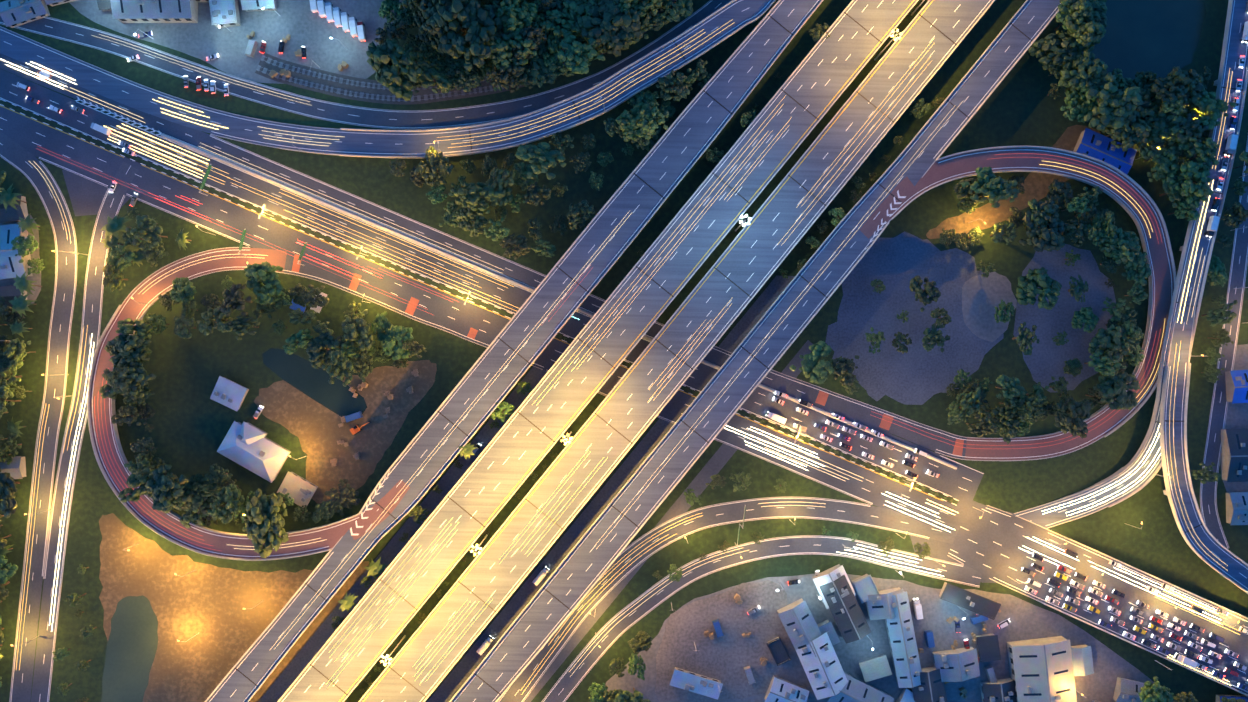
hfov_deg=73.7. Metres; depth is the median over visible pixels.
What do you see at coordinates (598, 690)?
tree
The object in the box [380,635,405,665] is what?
lamp
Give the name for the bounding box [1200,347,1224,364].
tree
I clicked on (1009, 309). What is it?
tree
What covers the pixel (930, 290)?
tree
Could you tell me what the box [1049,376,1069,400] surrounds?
tree
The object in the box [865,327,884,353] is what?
tree
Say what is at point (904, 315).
tree
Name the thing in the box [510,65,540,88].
tree
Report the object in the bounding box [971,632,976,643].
pallets
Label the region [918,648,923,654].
pallets
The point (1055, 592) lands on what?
pickup
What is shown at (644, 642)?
tree
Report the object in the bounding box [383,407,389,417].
pallets
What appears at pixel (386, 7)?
tree
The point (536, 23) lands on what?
tree
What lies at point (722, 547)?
tree
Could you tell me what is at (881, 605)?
building
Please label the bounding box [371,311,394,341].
tree
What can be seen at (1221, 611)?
sedan
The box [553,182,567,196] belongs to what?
tree
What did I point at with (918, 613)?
truck
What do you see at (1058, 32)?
tree
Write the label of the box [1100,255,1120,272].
tree
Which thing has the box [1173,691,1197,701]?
tree
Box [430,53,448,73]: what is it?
tree
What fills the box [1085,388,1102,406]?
tree
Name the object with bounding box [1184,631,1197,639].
pickup
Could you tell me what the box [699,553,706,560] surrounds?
tree
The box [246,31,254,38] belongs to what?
pallets
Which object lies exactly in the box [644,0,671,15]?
tree
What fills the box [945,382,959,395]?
tree
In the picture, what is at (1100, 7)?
tree
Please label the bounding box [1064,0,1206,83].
pond
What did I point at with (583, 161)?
tree
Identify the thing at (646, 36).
tree
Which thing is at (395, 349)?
tree
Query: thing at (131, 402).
tree
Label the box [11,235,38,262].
tree
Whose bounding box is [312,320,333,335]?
tree
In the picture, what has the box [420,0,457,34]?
tree
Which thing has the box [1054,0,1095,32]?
tree
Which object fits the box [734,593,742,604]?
pallets
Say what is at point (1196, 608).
suv
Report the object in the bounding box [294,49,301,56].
pallets
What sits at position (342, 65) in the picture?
pallets
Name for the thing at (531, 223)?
tree
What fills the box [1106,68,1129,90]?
tree
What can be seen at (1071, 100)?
tree
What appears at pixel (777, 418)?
truck
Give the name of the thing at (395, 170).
tree
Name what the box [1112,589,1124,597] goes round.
suv
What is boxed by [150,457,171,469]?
tree
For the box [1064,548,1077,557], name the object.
van
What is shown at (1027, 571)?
pickup
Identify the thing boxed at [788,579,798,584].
sedan
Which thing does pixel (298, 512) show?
tree
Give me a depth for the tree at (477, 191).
317.30 m
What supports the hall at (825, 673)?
on the factory yard at (1028, 621)
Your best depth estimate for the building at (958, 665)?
327.54 m
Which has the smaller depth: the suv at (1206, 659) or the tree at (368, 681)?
the suv at (1206, 659)
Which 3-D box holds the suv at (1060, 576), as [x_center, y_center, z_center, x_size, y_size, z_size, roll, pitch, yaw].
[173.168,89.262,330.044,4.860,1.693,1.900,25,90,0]
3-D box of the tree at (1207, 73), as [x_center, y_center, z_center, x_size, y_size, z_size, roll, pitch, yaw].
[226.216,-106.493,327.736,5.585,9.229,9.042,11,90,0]
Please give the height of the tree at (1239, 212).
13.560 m
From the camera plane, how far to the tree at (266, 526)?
314.52 m
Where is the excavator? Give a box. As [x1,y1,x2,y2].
[350,420,370,434]
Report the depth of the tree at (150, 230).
317.49 m
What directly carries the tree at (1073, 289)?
on the gravel loop at (1046, 359)
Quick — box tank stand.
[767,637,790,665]
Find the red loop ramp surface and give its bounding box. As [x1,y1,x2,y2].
[90,148,1173,558]
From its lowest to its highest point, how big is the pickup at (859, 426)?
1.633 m
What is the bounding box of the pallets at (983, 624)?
[981,622,986,632]
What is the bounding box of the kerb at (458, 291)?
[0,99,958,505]
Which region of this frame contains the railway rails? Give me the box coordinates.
[257,0,676,100]
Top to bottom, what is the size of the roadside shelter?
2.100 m
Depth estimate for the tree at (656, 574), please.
329.73 m
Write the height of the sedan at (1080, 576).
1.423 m
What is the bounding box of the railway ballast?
[255,0,674,104]
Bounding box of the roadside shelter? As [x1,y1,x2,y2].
[290,299,305,311]
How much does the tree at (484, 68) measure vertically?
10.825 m
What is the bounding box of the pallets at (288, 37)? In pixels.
[282,34,290,42]
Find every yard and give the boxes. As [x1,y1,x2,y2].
[0,214,40,314]
[69,0,407,83]
[605,574,1174,701]
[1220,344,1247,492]
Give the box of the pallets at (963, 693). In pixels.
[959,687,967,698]
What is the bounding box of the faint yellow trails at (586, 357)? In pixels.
[16,19,1239,694]
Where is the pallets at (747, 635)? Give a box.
[742,632,750,637]
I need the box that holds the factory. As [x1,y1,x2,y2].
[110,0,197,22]
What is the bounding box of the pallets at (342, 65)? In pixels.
[337,61,348,70]
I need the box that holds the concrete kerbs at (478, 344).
[0,0,1247,701]
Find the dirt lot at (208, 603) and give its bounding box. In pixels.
[99,513,370,701]
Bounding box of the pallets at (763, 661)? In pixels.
[760,658,767,666]
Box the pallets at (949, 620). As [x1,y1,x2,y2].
[946,616,958,623]
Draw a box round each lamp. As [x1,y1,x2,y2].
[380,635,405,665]
[470,535,487,555]
[561,432,571,444]
[735,214,750,230]
[874,29,901,59]
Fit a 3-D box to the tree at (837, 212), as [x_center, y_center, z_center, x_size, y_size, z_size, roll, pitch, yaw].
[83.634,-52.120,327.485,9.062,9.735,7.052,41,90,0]
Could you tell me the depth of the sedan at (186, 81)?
331.44 m
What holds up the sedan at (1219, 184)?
on the viaduct road surface at (478, 392)
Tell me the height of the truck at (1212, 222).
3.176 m
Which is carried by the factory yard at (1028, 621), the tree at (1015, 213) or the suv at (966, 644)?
the suv at (966, 644)
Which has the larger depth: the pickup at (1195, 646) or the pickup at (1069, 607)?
the pickup at (1069, 607)
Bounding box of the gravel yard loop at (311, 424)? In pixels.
[254,360,436,503]
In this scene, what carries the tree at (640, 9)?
on the terrain at (190, 420)
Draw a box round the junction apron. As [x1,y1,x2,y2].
[62,170,1013,582]
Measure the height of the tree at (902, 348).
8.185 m
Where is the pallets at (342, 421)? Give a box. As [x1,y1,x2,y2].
[338,416,345,426]
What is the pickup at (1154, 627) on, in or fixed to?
on the asphalt road at (992, 543)
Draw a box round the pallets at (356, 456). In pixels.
[353,452,359,459]
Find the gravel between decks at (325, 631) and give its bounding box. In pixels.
[259,366,546,701]
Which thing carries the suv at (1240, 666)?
on the asphalt road at (992, 543)
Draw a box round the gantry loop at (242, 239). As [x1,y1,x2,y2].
[238,229,246,255]
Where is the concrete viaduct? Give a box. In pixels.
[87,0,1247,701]
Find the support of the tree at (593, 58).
on the terrain at (190, 420)
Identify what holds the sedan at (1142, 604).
on the asphalt road at (992, 543)
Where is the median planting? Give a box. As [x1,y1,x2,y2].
[0,100,957,504]
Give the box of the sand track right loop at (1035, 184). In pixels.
[926,125,1100,238]
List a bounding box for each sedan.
[109,181,116,192]
[119,141,130,148]
[123,148,134,155]
[127,55,139,61]
[184,76,188,87]
[204,79,209,90]
[206,53,218,60]
[224,84,228,95]
[260,41,266,52]
[301,47,306,57]
[772,397,783,404]
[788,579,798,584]
[797,407,807,414]
[814,423,825,430]
[820,434,831,441]
[833,413,843,419]
[838,433,849,440]
[840,442,851,449]
[861,434,871,441]
[862,452,873,459]
[871,430,882,437]
[881,460,892,467]
[903,460,914,467]
[905,453,916,460]
[906,470,917,477]
[927,470,938,477]
[1025,586,1036,593]
[1031,563,1042,570]
[1032,553,1043,560]
[1074,572,1085,580]
[1086,596,1097,604]
[1093,580,1104,587]
[1108,560,1120,567]
[1108,606,1120,614]
[1123,631,1134,639]
[1130,615,1141,623]
[1137,600,1148,608]
[1146,585,1157,593]
[1150,616,1161,623]
[1151,634,1162,641]
[1156,609,1167,617]
[1168,622,1179,630]
[1169,633,1181,640]
[1173,617,1185,625]
[1196,662,1206,670]
[1209,650,1220,658]
[1212,670,1223,678]
[1216,178,1222,189]
[1216,607,1227,615]
[1235,79,1241,91]
[1238,56,1244,67]
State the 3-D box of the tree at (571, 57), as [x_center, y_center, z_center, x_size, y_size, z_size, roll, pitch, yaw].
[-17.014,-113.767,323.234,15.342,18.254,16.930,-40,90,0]
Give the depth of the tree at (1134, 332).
322.14 m
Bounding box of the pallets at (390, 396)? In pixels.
[384,391,393,399]
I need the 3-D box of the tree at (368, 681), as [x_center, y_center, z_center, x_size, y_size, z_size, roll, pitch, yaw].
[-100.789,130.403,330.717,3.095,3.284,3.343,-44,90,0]
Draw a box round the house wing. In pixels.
[240,422,267,444]
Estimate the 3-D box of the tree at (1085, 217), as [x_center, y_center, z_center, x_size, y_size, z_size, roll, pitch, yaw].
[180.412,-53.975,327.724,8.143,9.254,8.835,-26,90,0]
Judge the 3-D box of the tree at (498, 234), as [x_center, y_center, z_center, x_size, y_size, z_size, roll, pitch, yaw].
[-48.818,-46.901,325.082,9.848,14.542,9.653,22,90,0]
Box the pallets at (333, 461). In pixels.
[330,459,336,465]
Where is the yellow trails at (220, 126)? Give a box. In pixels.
[104,98,1230,685]
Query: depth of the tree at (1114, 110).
310.97 m
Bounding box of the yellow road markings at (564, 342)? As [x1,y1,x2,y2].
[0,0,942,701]
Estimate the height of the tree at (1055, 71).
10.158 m
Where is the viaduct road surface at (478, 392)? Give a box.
[0,0,1247,701]
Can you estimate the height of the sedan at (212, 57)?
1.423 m
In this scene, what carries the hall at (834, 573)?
on the factory yard at (1028, 621)
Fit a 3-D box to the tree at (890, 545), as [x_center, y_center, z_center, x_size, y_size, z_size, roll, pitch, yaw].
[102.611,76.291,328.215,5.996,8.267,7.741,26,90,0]
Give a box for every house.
[0,195,27,222]
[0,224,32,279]
[0,285,26,307]
[0,456,25,478]
[217,421,290,482]
[1216,695,1247,701]
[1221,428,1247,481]
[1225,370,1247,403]
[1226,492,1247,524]
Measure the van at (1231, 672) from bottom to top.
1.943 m
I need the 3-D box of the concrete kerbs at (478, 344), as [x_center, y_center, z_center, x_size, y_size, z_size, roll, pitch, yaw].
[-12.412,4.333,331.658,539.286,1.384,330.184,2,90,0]
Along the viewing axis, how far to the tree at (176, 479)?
322.61 m
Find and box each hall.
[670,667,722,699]
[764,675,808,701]
[777,598,821,656]
[796,632,847,699]
[812,564,855,608]
[817,620,839,645]
[819,575,870,643]
[827,672,893,701]
[851,574,878,602]
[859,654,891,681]
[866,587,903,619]
[885,591,921,687]
[896,688,914,701]
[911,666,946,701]
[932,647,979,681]
[976,633,1000,661]
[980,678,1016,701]
[1007,636,1076,701]
[1071,645,1093,675]
[1073,128,1136,173]
[1113,677,1143,701]
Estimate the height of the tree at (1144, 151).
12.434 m
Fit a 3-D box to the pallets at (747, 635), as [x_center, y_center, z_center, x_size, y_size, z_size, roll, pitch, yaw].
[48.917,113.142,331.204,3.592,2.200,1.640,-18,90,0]
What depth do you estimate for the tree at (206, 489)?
324.48 m
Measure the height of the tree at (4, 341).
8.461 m
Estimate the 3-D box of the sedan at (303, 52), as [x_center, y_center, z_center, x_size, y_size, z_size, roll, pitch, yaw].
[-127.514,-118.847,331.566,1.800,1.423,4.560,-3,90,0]
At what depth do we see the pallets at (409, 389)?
330.85 m
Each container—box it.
[244,39,257,57]
[344,411,362,422]
[712,619,723,637]
[744,665,755,684]
[924,629,934,647]
[969,614,988,624]
[984,665,996,682]
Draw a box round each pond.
[101,595,157,701]
[262,348,366,416]
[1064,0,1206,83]
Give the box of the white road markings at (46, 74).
[0,0,1247,701]
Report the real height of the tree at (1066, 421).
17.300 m
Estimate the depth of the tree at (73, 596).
324.47 m
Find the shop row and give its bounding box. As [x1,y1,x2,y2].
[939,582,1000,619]
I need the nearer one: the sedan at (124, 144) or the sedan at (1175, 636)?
the sedan at (1175, 636)
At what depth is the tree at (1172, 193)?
319.89 m
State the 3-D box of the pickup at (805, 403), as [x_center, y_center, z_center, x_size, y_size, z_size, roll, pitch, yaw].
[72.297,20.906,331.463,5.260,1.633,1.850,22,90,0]
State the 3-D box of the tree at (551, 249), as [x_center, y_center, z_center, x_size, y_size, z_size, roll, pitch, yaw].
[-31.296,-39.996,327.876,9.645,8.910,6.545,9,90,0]
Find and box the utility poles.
[0,175,1247,691]
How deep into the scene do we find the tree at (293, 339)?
321.09 m
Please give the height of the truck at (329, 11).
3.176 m
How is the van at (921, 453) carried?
on the asphalt road at (992, 543)
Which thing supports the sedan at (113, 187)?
on the asphalt local road at (598, 604)
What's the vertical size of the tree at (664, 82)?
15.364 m
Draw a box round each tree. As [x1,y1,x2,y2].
[0,170,6,184]
[0,184,26,209]
[0,295,9,319]
[0,335,7,350]
[0,350,14,379]
[0,368,21,391]
[0,385,20,414]
[0,432,21,457]
[0,445,11,464]
[0,457,19,517]
[0,534,10,548]
[0,545,12,557]
[0,555,17,583]
[0,580,9,599]
[0,627,4,643]
[1,353,23,372]
[3,306,24,325]
[4,338,35,370]
[7,417,25,436]
[9,293,36,316]
[9,320,32,337]
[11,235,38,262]
[13,272,41,294]
[13,386,31,398]
[17,213,40,234]
[27,258,44,274]
[52,647,69,660]
[57,682,71,695]
[64,593,86,606]
[74,609,83,617]
[74,660,90,671]
[75,697,88,701]
[77,564,88,574]
[80,625,96,639]
[98,371,138,398]
[101,214,131,239]
[101,236,122,248]
[102,265,127,291]
[102,361,156,399]
[104,333,151,367]
[106,244,134,271]
[110,406,140,425]
[115,317,153,341]
[118,468,155,502]
[122,226,142,245]
[123,395,139,407]
[124,453,154,474]
[126,207,139,217]
[126,215,167,247]
[128,382,154,405]
[130,437,157,460]
[133,249,146,266]
[136,403,154,424]
[138,239,168,266]
[145,424,153,431]
[145,464,191,513]
[146,313,169,333]
[148,466,178,492]
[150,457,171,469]
[158,292,178,310]
[162,486,184,509]
[169,277,196,304]
[173,313,195,338]
[175,228,191,249]
[177,495,209,527]
[179,482,201,510]
[182,301,197,316]
[187,474,206,484]
[197,306,232,334]
[197,497,221,526]
[199,482,221,503]
[200,293,222,310]
[202,464,232,485]
[208,484,245,523]
[219,283,252,316]
[220,479,241,492]
[221,275,233,290]
[221,316,259,339]
[227,513,241,524]
[234,491,254,522]
[244,261,282,304]
[246,488,288,557]
[252,297,276,318]
[271,286,291,308]
[272,319,286,334]
[277,492,293,510]
[282,328,312,354]
[288,283,309,306]
[288,308,316,324]
[293,505,309,521]
[301,284,329,307]
[306,331,344,368]
[311,500,334,523]
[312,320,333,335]
[322,350,352,386]
[324,479,360,508]
[327,336,359,360]
[328,499,347,517]
[331,616,344,628]
[338,592,357,611]
[341,309,372,351]
[344,301,364,318]
[353,350,372,382]
[355,333,375,355]
[360,577,371,587]
[365,557,388,579]
[365,675,371,685]
[366,39,421,100]
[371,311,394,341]
[373,347,391,362]
[374,24,399,45]
[378,0,403,22]
[380,325,413,359]
[383,12,408,39]
[388,158,406,176]
[392,358,408,368]
[398,7,413,28]
[399,0,415,9]
[399,533,407,541]
[402,0,431,9]
[402,341,425,357]
[404,47,431,69]
[406,77,421,93]
[407,34,421,51]
[407,505,429,523]
[410,52,450,93]
[410,166,430,186]
[413,10,432,51]
[414,146,452,186]
[418,612,427,624]
[419,25,447,52]
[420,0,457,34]
[420,41,439,59]
[426,184,447,204]
[428,0,495,70]
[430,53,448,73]
[432,485,442,493]
[434,67,458,93]
[436,589,441,598]
[439,201,461,227]
[445,42,469,72]
[446,59,471,84]
[448,182,503,214]
[451,175,465,190]
[453,69,480,91]
[454,459,463,468]
[455,206,487,236]
[458,443,476,459]
[460,159,475,173]
[466,5,524,46]
[469,64,488,85]
[476,59,501,90]
[481,154,498,176]
[481,167,514,206]
[483,218,509,240]
[485,65,524,92]
[488,31,536,70]
[489,420,499,428]
[491,402,514,422]
[492,0,500,26]
[494,205,507,222]
[495,0,536,33]
[499,233,530,259]
[501,152,515,168]
[506,193,525,212]
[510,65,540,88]
[511,25,547,62]
[512,162,538,190]
[515,142,565,179]
[516,382,531,394]
[522,12,541,27]
[522,43,560,87]
[524,179,550,205]
[527,0,549,22]
[527,218,541,239]
[530,0,552,11]
[530,472,537,479]
[531,240,555,257]
[534,20,555,50]
[537,36,557,58]
[539,9,574,42]
[543,0,569,28]
[543,38,566,67]
[548,53,575,75]
[549,132,573,155]
[549,214,567,235]
[549,452,557,460]
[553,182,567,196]
[557,35,604,73]
[562,0,600,46]
[567,200,594,230]
[569,152,591,173]
[573,32,586,42]
[581,0,642,56]
[581,133,595,149]
[586,41,611,52]
[586,45,599,65]
[588,682,606,701]
[589,171,603,190]
[597,151,613,166]
[602,686,625,701]
[603,118,622,137]
[606,22,640,46]
[609,657,626,677]
[614,688,650,701]
[615,102,658,141]
[618,0,662,16]
[622,143,634,155]
[627,90,658,108]
[627,653,645,679]
[628,631,651,652]
[631,14,648,38]
[631,129,660,150]
[639,7,668,31]
[640,101,668,132]
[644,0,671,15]
[652,570,661,579]
[656,70,689,100]
[657,100,675,128]
[661,0,692,21]
[667,564,681,581]
[674,73,697,90]
[684,488,701,505]
[687,59,711,87]
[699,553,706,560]
[706,147,723,162]
[706,474,725,488]
[718,540,729,552]
[729,472,750,491]
[740,110,756,126]
[751,532,763,543]
[774,478,786,492]
[779,269,787,278]
[790,341,833,383]
[797,258,806,271]
[805,236,820,248]
[809,23,829,41]
[817,220,828,233]
[822,526,830,535]
[828,207,845,226]
[833,355,858,385]
[841,374,859,394]
[847,531,857,541]
[850,190,862,204]
[851,176,865,188]
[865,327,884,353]
[869,173,876,180]
[870,279,885,293]
[878,537,894,555]
[892,332,911,353]
[893,136,903,144]
[897,310,908,322]
[909,98,930,118]
[909,275,940,311]
[913,542,930,558]
[922,323,949,352]
[930,307,951,327]
[931,97,944,110]
[939,228,958,245]
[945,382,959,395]
[946,386,980,424]
[953,176,984,203]
[953,369,971,388]
[955,232,969,249]
[957,197,979,213]
[958,381,986,403]
[961,166,1004,203]
[966,414,997,436]
[967,226,984,245]
[975,377,993,391]
[976,398,1005,426]
[977,260,995,277]
[979,176,1018,207]
[990,222,1016,244]
[992,398,1023,443]
[994,300,1013,322]
[995,374,1024,403]
[999,396,1026,420]
[1006,207,1023,228]
[1007,175,1024,193]
[1012,322,1039,355]
[1016,267,1061,309]
[1016,418,1033,435]
[1017,393,1044,422]
[1019,200,1064,251]
[1022,198,1048,227]
[1024,382,1048,406]
[1028,32,1077,69]
[1038,401,1056,420]
[1046,179,1073,211]
[1047,83,1060,98]
[1048,60,1069,79]
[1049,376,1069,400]
[1052,331,1068,345]
[1052,396,1090,438]
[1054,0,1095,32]
[1055,30,1068,47]
[1058,51,1107,93]
[1059,0,1106,17]
[1060,85,1099,122]
[1061,197,1090,217]
[1061,219,1092,246]
[1063,358,1082,376]
[1064,249,1080,265]
[1065,0,1105,46]
[1068,275,1088,302]
[1071,307,1098,332]
[1074,0,1106,27]
[1074,30,1100,51]
[1074,204,1096,222]
[1077,186,1101,207]
[1078,85,1108,105]
[1079,398,1093,417]
[1084,73,1143,130]
[1084,352,1126,375]
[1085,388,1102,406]
[1087,211,1116,245]
[1088,324,1130,363]
[1091,208,1108,221]
[1093,369,1140,409]
[1099,228,1140,263]
[1100,110,1150,151]
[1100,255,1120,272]
[1100,348,1122,370]
[1102,297,1129,321]
[1104,278,1115,287]
[1105,319,1121,327]
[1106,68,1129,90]
[1112,88,1151,117]
[1116,78,1131,90]
[1117,361,1127,374]
[1121,309,1136,327]
[1121,321,1143,351]
[1122,251,1150,286]
[1124,285,1148,304]
[1124,344,1144,365]
[1128,77,1156,108]
[1135,71,1156,93]
[1136,101,1186,143]
[1136,134,1157,159]
[1138,676,1172,701]
[1143,143,1179,166]
[1147,148,1180,187]
[1150,113,1191,142]
[1151,77,1186,103]
[1155,96,1186,120]
[1156,686,1175,701]
[1158,127,1196,157]
[1159,173,1198,208]
[1160,155,1189,182]
[1166,66,1204,109]
[1167,200,1200,220]
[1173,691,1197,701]
[1175,161,1213,203]
[1176,112,1208,143]
[1180,98,1209,119]
[1187,137,1218,169]
[1190,462,1221,483]
[1191,90,1235,129]
[1196,129,1209,142]
[1198,66,1211,89]
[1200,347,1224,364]
[1201,365,1223,382]
[1202,299,1237,326]
[1207,255,1227,286]
[1208,329,1233,346]
[1211,295,1226,305]
[1215,234,1233,247]
[1220,202,1247,228]
[1221,697,1245,701]
[1227,179,1247,195]
[1232,151,1247,172]
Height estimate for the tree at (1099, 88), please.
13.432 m
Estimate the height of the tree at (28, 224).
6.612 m
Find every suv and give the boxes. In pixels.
[49,105,61,113]
[210,81,216,93]
[278,41,284,52]
[775,390,786,398]
[963,639,969,648]
[1047,578,1059,586]
[1054,572,1066,580]
[1088,605,1100,613]
[1098,619,1110,628]
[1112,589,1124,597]
[1131,606,1143,615]
[1133,626,1146,634]
[1157,646,1169,654]
[1161,583,1173,591]
[1190,604,1202,613]
[1199,655,1212,663]
[1211,198,1219,210]
[1229,116,1236,129]
[1231,98,1239,110]
[1234,661,1246,670]
[1239,626,1247,634]
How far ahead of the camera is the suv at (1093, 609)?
328.75 m
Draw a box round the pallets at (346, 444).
[337,440,348,446]
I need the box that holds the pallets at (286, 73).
[279,69,290,77]
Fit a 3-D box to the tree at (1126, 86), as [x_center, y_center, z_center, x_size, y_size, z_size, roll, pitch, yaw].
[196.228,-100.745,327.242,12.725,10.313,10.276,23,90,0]
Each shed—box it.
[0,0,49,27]
[44,0,76,5]
[97,0,110,10]
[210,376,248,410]
[241,0,276,11]
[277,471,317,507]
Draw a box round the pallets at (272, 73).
[269,69,277,77]
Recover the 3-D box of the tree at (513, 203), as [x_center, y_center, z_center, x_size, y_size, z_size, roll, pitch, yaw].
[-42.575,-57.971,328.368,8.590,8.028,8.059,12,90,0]
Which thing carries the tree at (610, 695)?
on the factory yard at (1028, 621)
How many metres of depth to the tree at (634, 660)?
323.12 m
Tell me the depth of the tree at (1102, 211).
327.75 m
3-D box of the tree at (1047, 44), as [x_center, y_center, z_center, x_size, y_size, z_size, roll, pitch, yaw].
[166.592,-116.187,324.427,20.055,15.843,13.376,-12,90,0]
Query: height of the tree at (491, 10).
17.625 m
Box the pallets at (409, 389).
[406,386,413,393]
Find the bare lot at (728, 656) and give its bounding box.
[655,580,788,701]
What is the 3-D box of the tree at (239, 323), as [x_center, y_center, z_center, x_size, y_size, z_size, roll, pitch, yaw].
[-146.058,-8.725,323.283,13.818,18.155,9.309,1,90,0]
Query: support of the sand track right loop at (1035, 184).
on the terrain at (190, 420)
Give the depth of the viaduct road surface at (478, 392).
322.80 m
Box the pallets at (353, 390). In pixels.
[349,387,357,397]
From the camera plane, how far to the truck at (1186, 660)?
324.86 m
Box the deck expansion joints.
[235,12,1242,696]
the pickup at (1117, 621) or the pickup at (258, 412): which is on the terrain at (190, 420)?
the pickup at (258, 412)
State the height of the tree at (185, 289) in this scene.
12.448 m
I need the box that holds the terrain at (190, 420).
[0,0,1247,701]
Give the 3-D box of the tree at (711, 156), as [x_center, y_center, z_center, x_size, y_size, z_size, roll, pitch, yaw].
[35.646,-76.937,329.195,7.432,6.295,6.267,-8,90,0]
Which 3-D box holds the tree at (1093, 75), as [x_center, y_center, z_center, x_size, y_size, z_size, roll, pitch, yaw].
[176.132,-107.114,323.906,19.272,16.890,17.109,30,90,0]
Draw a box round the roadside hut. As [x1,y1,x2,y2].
[310,293,326,312]
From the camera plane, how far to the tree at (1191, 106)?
323.23 m
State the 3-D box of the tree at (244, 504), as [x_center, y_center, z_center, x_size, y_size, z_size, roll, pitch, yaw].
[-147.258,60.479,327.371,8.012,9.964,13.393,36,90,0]
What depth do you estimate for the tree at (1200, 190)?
316.92 m
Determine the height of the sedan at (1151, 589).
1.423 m
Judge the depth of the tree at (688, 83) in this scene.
323.33 m
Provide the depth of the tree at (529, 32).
316.67 m
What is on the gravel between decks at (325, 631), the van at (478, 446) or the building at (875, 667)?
the van at (478, 446)
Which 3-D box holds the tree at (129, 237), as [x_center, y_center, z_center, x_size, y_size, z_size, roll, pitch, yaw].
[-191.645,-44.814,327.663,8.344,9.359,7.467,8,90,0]
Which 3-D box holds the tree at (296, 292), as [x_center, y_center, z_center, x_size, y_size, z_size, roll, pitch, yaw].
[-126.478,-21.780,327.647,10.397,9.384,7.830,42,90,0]
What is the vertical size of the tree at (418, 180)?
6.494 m
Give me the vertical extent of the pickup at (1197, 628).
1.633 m
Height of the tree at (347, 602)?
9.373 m
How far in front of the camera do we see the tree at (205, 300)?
325.58 m
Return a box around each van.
[16,82,29,90]
[472,443,481,453]
[914,448,927,456]
[997,619,1010,628]
[1028,578,1041,587]
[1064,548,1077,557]
[1201,638,1215,647]
[1209,633,1224,641]
[1224,667,1238,676]
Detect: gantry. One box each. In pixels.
[199,164,211,195]
[297,242,306,265]
[735,524,739,546]
[740,505,745,528]
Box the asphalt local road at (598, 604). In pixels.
[0,0,1247,701]
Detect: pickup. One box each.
[26,95,39,103]
[71,105,84,113]
[129,193,138,206]
[138,31,152,38]
[196,77,201,89]
[253,406,263,418]
[747,606,759,614]
[793,423,806,431]
[799,399,811,407]
[825,420,838,427]
[842,426,855,434]
[854,422,866,430]
[880,441,893,449]
[954,620,959,632]
[1021,567,1034,575]
[1046,596,1059,604]
[1049,588,1062,597]
[1057,564,1070,573]
[1063,603,1076,612]
[1066,596,1079,604]
[1067,587,1080,595]
[1070,580,1083,588]
[1089,587,1102,596]
[1105,595,1118,604]
[1110,617,1124,625]
[1141,639,1155,648]
[1149,623,1162,632]
[1167,642,1180,650]
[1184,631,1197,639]
[1184,649,1198,658]
[1188,641,1201,650]
[1190,623,1203,632]
[1220,157,1228,170]
[1224,649,1238,657]
[1237,683,1247,690]
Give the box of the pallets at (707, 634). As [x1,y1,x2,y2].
[703,630,713,639]
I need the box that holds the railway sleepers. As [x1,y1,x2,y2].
[256,2,672,101]
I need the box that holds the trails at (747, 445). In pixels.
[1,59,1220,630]
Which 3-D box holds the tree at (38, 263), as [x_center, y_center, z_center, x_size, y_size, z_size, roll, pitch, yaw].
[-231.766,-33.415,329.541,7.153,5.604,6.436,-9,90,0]
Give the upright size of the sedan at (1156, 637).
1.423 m
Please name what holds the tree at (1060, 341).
on the gravel loop at (1046, 359)
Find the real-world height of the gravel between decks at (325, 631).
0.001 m
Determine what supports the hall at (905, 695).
on the factory yard at (1028, 621)
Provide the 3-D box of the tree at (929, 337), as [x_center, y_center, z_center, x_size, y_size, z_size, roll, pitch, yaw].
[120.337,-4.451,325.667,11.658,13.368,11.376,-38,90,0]
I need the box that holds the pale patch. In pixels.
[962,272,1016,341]
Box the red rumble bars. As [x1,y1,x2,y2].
[36,68,963,455]
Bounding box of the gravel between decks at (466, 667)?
[428,276,794,701]
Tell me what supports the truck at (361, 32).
on the factory yard at (301, 23)
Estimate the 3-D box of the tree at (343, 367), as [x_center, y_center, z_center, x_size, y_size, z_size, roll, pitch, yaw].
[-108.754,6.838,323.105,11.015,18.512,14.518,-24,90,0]
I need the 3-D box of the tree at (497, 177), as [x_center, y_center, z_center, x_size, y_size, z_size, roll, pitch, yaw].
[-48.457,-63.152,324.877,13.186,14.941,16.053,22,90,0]
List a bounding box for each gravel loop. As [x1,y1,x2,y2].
[826,231,1003,404]
[1013,244,1115,391]
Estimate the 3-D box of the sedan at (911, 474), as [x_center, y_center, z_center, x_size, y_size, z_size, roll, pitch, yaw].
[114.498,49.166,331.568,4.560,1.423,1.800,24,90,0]
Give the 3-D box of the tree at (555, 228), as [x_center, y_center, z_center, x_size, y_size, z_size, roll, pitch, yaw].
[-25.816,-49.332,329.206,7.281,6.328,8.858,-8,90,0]
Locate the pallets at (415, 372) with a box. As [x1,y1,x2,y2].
[411,369,418,376]
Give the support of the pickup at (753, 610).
on the bare lot at (728, 656)
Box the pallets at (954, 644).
[951,640,957,649]
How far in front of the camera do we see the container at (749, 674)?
329.70 m
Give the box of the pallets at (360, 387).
[357,382,367,390]
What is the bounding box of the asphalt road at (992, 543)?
[0,53,1247,693]
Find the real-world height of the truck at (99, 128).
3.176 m
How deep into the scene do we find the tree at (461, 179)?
324.82 m
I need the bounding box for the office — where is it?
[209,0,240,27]
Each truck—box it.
[90,123,111,135]
[309,0,317,12]
[317,0,325,17]
[325,2,333,22]
[333,7,341,27]
[341,12,349,31]
[349,17,357,36]
[357,22,366,41]
[476,635,493,654]
[532,566,548,585]
[766,411,786,423]
[912,598,922,619]
[1173,653,1197,667]
[1204,216,1219,236]
[1223,134,1237,155]
[1240,21,1247,42]

